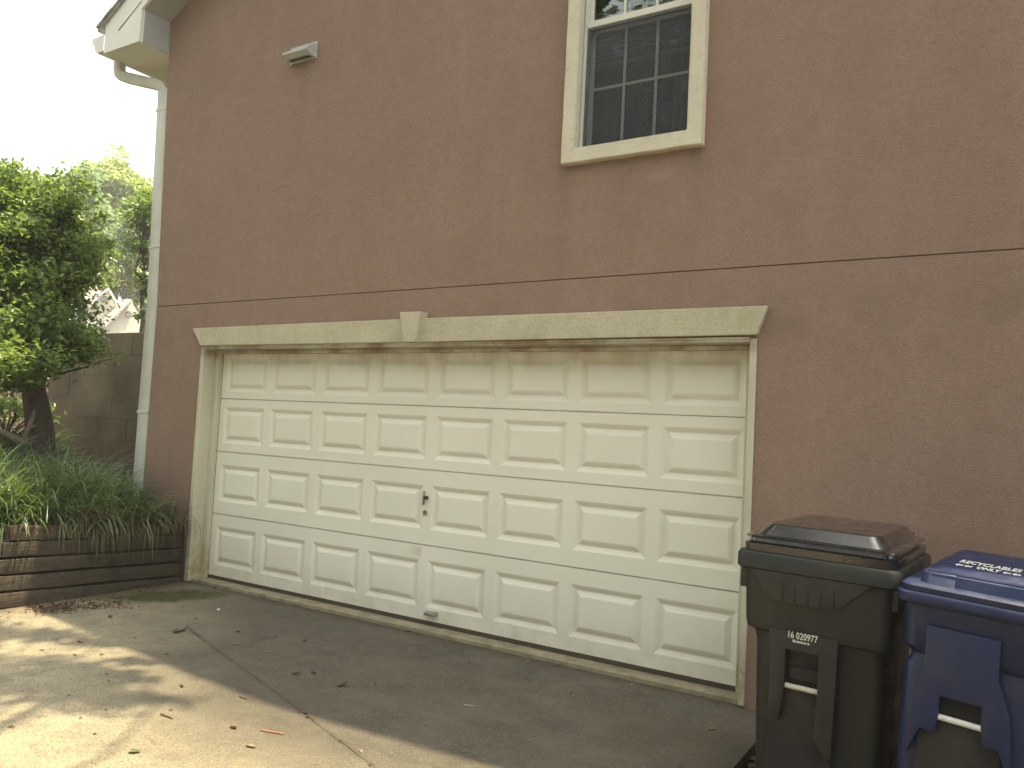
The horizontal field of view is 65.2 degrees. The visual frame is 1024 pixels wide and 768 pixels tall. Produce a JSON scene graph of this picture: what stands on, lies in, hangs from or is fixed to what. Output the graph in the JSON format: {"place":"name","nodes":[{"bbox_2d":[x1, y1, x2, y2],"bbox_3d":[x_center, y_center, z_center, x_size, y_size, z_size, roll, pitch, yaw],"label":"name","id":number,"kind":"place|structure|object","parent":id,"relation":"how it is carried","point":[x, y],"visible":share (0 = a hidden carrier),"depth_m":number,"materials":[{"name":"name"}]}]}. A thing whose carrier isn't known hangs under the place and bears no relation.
{"place":"outdoors","nodes":[
{"label":"outdoors","id":0,"kind":"place"},
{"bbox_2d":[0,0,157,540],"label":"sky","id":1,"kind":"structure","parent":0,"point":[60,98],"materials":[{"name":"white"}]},
{"bbox_2d":[0,382,210,540],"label":"hillside","id":2,"kind":"structure","parent":0,"point":[16,423],"depth_m":10.50,"materials":[{"name":"green plant"}]},
{"bbox_2d":[0,383,47,457],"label":"bank litter","id":3,"kind":"object","parent":2,"relation":"on","point":[20,394],"visible":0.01,"depth_m":8.95,"materials":[{"name":"plant"}]},
{"bbox_2d":[0,392,66,438],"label":"bush","id":4,"kind":"object","parent":2,"relation":"on","point":[8,403],"visible":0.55,"depth_m":9.16,"materials":[{"name":"green plant"}]},
{"bbox_2d":[0,164,91,295],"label":"background tree","id":5,"kind":"object","parent":2,"relation":"on","point":[42,179],"depth_m":33.00,"materials":[{"name":"green plant"}]},
{"bbox_2d":[0,157,134,468],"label":"broadleaf tree","id":6,"kind":"object","parent":2,"relation":"on","point":[50,266],"visible":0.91,"depth_m":8.21,"materials":[{"name":"green plant"}]},
{"bbox_2d":[0,323,77,393],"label":"bough","id":7,"kind":"object","parent":6,"relation":"attached to","point":[41,358],"visible":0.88,"depth_m":7.19,"materials":[{"name":"green plant"}]},
{"bbox_2d":[40,315,133,377],"bbox_3d":[-4.537,-0.393,8.232,0.992,0.710,1.032,1,-4,32],"label":"bough","id":8,"kind":"object","parent":6,"relation":"attached to","point":[87,347],"visible":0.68,"depth_m":8.13,"materials":[{"name":"green plant"}]},
{"bbox_2d":[51,160,118,325],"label":"background tree","id":9,"kind":"object","parent":2,"relation":"on","point":[108,209],"visible":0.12,"depth_m":50.99,"materials":[{"name":"green plant"}]},
{"bbox_2d":[73,229,107,323],"bbox_3d":[-13.004,-1.474,23.710,1.768,6.555,1.824,3,-3,5],"label":"background tree","id":10,"kind":"object","parent":2,"relation":"on","point":[96,261],"visible":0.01,"depth_m":23.81,"materials":[{"name":"green plant"}]},
{"bbox_2d":[47,332,143,480],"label":"block wall","id":11,"kind":"structure","parent":2,"relation":"on","point":[99,404],"depth_m":10.04,"materials":[{"name":"grey concrete"}]},
{"bbox_2d":[61,143,152,316],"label":"background tree","id":12,"kind":"object","parent":2,"relation":"on","point":[121,174],"visible":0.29,"depth_m":58.52,"materials":[{"name":"green plant"}]},
{"bbox_2d":[98,259,147,313],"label":"background tree","id":13,"kind":"object","parent":2,"relation":"on","point":[119,290],"visible":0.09,"depth_m":55.70,"materials":[{"name":"green plant"}]},
{"bbox_2d":[103,201,149,314],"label":"background tree","id":14,"kind":"object","parent":2,"relation":"on","point":[117,228],"visible":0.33,"depth_m":48.56,"materials":[{"name":"green plant"}]},
{"bbox_2d":[108,178,152,331],"bbox_3d":[-7.093,-1.786,15.453,1.357,4.520,1.334,3,-3,-5],"label":"dark tree","id":15,"kind":"object","parent":2,"relation":"on","point":[138,205],"visible":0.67,"depth_m":15.39,"materials":[{"name":"green plant"}]},
{"bbox_2d":[84,285,139,333],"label":"gabled house","id":16,"kind":"structure","parent":0,"point":[123,322],"depth_m":41.72,"materials":[{"name":"white paint"}]},
{"bbox_2d":[0,581,755,767],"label":"driveway","id":17,"kind":"structure","parent":0,"point":[411,693],"depth_m":4.42,"materials":[{"name":"concrete"}]},
{"bbox_2d":[260,729,283,734],"bbox_3d":[-1.167,1.693,3.894,0.131,0.008,0.012,2,-3,16],"label":"twig","id":18,"kind":"object","parent":17,"relation":"on","point":[271,731],"visible":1,"depth_m":3.89,"materials":[{"name":"beige wood"}]},
{"bbox_2d":[0,585,738,765],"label":"leaf litter","id":19,"kind":"object","parent":17,"relation":"on","point":[52,608],"visible":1,"depth_m":6.05,"materials":[{"name":"brown plant"}]},
{"label":"ground","id":20,"kind":"structure","parent":0,"visible":0},
{"bbox_2d":[0,521,183,608],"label":"timber planter","id":21,"kind":"object","parent":20,"relation":"on","point":[34,572],"visible":0.77,"depth_m":6.43,"materials":[{"name":"wood"}]},
{"bbox_2d":[0,423,190,559],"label":"border grass","id":22,"kind":"structure","parent":21,"relation":"in","point":[32,491],"depth_m":6.81,"materials":[{"name":"green plant"}]},
{"bbox_2d":[0,411,36,444],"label":"dead branch","id":23,"kind":"object","parent":22,"relation":"on","point":[17,439],"visible":0.93,"depth_m":7.80,"materials":[{"name":"brown wood"}]},
{"bbox_2d":[54,492,217,568],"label":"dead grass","id":24,"kind":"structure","parent":21,"relation":"hanging from","point":[137,525],"depth_m":6.71,"materials":[{"name":"green plant"}]},
{"bbox_2d":[92,0,1023,710],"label":"stucco house","id":25,"kind":"structure","parent":20,"relation":"on","point":[460,326],"depth_m":5.50,"materials":[{"name":"paint"}]},
{"bbox_2d":[208,350,746,690],"bbox_3d":[-0.653,0.749,6.147,5.006,2.140,0.105,1,-4,32],"label":"garage door","id":26,"kind":"structure","parent":25,"relation":"in","point":[584,505],"depth_m":5.76,"materials":[{"name":"paint"}]},
{"bbox_2d":[594,0,622,144],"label":"curtain","id":27,"kind":"object","parent":25,"relation":"hanging from","point":[606,116],"visible":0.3,"depth_m":5.68,"materials":[{"name":"fabric"}]},
{"bbox_2d":[561,0,709,165],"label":"window","id":28,"kind":"structure","parent":25,"relation":"in","point":[586,22],"depth_m":5.44,"materials":[{"name":"plastic"}]},
{"bbox_2d":[596,0,690,70],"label":"window blind","id":29,"kind":"object","parent":25,"relation":"attached to","point":[666,52],"depth_m":5.43,"materials":[{"name":"white plastic"}]},
{"bbox_2d":[636,0,662,137],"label":"curtain","id":30,"kind":"object","parent":25,"relation":"hanging from","point":[648,71],"visible":0.19,"depth_m":5.60,"materials":[{"name":"fabric"}]},
{"bbox_2d":[626,47,677,136],"bbox_3d":[0.950,-1.960,5.426,0.381,0.601,0.190,1,-4,32],"label":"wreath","id":31,"kind":"object","parent":25,"relation":"hanging from","point":[665,64],"visible":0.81,"depth_m":5.43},
{"bbox_2d":[671,14,690,131],"bbox_3d":[1.219,-2.406,5.386,0.260,1.680,0.044,1,-4,32],"label":"curtain","id":32,"kind":"object","parent":25,"relation":"hanging from","point":[679,103],"visible":0.12,"depth_m":5.40,"materials":[{"name":"fabric"}]},
{"bbox_2d":[743,756,755,767],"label":"mulch litter","id":33,"kind":"object","parent":20,"relation":"on","point":[751,764],"visible":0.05,"depth_m":3.95,"materials":[{"name":"brown wood"}]},
{"bbox_2d":[738,514,930,767],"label":"trash bin","id":34,"kind":"object","parent":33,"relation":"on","point":[825,610],"visible":0.97,"depth_m":3.24,"materials":[{"name":"plastic"}]},
{"bbox_2d":[897,550,1023,767],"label":"recycling bin","id":35,"kind":"object","parent":20,"relation":"on","point":[962,704],"visible":1,"depth_m":2.84,"materials":[{"name":"blue plastic"}]}
]}

